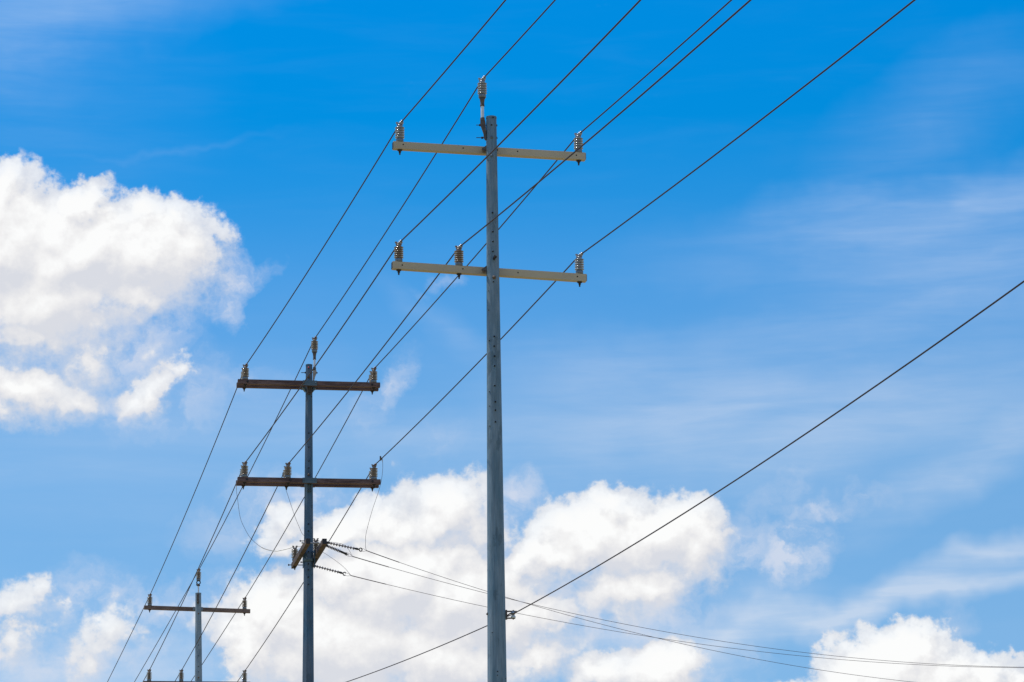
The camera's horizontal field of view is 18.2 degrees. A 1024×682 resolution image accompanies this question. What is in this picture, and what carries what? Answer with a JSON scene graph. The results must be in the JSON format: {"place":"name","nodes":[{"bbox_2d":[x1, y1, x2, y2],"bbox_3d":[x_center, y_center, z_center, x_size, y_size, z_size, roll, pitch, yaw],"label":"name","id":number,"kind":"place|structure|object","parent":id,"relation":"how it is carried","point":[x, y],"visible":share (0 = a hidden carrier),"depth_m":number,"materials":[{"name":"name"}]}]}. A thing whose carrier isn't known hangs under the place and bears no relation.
{"place":"outdoors","nodes":[
{"label":"outdoors","id":0,"kind":"place"},
{"bbox_2d":[0,0,1023,681],"label":"sky","id":1,"kind":"structure","parent":0,"point":[172,172],"materials":[{"name":"blue"}]},
{"label":"ground","id":2,"kind":"structure","parent":0,"visible":0},
{"bbox_2d":[143,569,249,681],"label":"utility pole","id":3,"kind":"object","parent":2,"relation":"on","point":[198,609],"visible":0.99,"depth_m":70.41,"materials":[{"name":"metal"}]},
{"bbox_2d":[236,337,380,681],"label":"utility pole","id":4,"kind":"object","parent":2,"relation":"on","point":[306,551],"visible":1,"depth_m":52.53,"materials":[{"name":"grey wood"}]},
{"bbox_2d":[236,486,292,550],"bbox_3d":[-4.107,2.927,53.380,1.007,1.191,0.089,-2,-15,6],"label":"jumper wire","id":5,"kind":"object","parent":4,"relation":"attached to","point":[249,536],"visible":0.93,"depth_m":53.30,"materials":[{"name":"grey metal"}]},
{"bbox_2d":[175,0,750,680],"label":"power line","id":6,"kind":"object","parent":4,"relation":"attached to","point":[473,236],"visible":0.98,"depth_m":36.49,"materials":[{"name":"black metal"}]},
{"bbox_2d":[362,548,909,681],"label":"branch wire","id":7,"kind":"object","parent":4,"relation":"attached to","point":[614,627],"visible":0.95,"depth_m":53.87,"materials":[{"name":"grey metal"}]},
{"bbox_2d":[346,552,998,666],"bbox_3d":[5.955,5.119,56.601,20.140,0.974,0.013,8,-17,-30],"label":"branch wire","id":8,"kind":"object","parent":4,"relation":"attached to","point":[659,630],"visible":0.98,"depth_m":54.51,"materials":[{"name":"grey metal"}]},
{"bbox_2d":[349,574,1017,667],"bbox_3d":[5.847,5.420,58.398,20.133,0.778,0.012,8,-17,-30],"label":"branch wire","id":9,"kind":"object","parent":4,"relation":"attached to","point":[682,641],"visible":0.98,"depth_m":56.74,"materials":[{"name":"grey metal"}]},
{"bbox_2d":[391,78,586,681],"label":"utility pole","id":10,"kind":"object","parent":2,"relation":"on","point":[496,613],"visible":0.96,"depth_m":38.25,"materials":[{"name":"grey wood"}]},
{"bbox_2d":[107,0,505,681],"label":"power line","id":11,"kind":"object","parent":10,"relation":"attached to","point":[315,260],"visible":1,"depth_m":44.13,"materials":[{"name":"black metal"}]},
{"bbox_2d":[134,0,555,681],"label":"power line","id":12,"kind":"object","parent":10,"relation":"attached to","point":[360,270],"visible":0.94,"depth_m":47.10,"materials":[{"name":"black metal"}]},
{"bbox_2d":[143,0,640,680],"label":"power line","id":13,"kind":"object","parent":10,"relation":"attached to","point":[391,254],"visible":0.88,"depth_m":37.75,"materials":[{"name":"black metal"}]},
{"bbox_2d":[191,0,731,680],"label":"power line","id":14,"kind":"object","parent":10,"relation":"attached to","point":[481,248],"visible":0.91,"depth_m":43.34,"materials":[{"name":"black metal"}]},
{"bbox_2d":[237,0,914,681],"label":"power line","id":15,"kind":"object","parent":10,"relation":"attached to","point":[617,228],"visible":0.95,"depth_m":36.30,"materials":[{"name":"black metal"}]},
{"bbox_2d":[365,460,382,547],"bbox_3d":[-2.240,2.653,51.893,0.318,1.516,0.056,-6,-16,19],"label":"jumper wire","id":16,"kind":"object","parent":15,"relation":"hanging from","point":[372,509],"visible":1,"depth_m":51.89,"materials":[{"name":"grey metal"}]},
{"bbox_2d":[347,281,1023,681],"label":"power line","id":17,"kind":"object","parent":10,"relation":"attached to","point":[749,471],"visible":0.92,"depth_m":28.03,"materials":[{"name":"black metal"}]}
]}

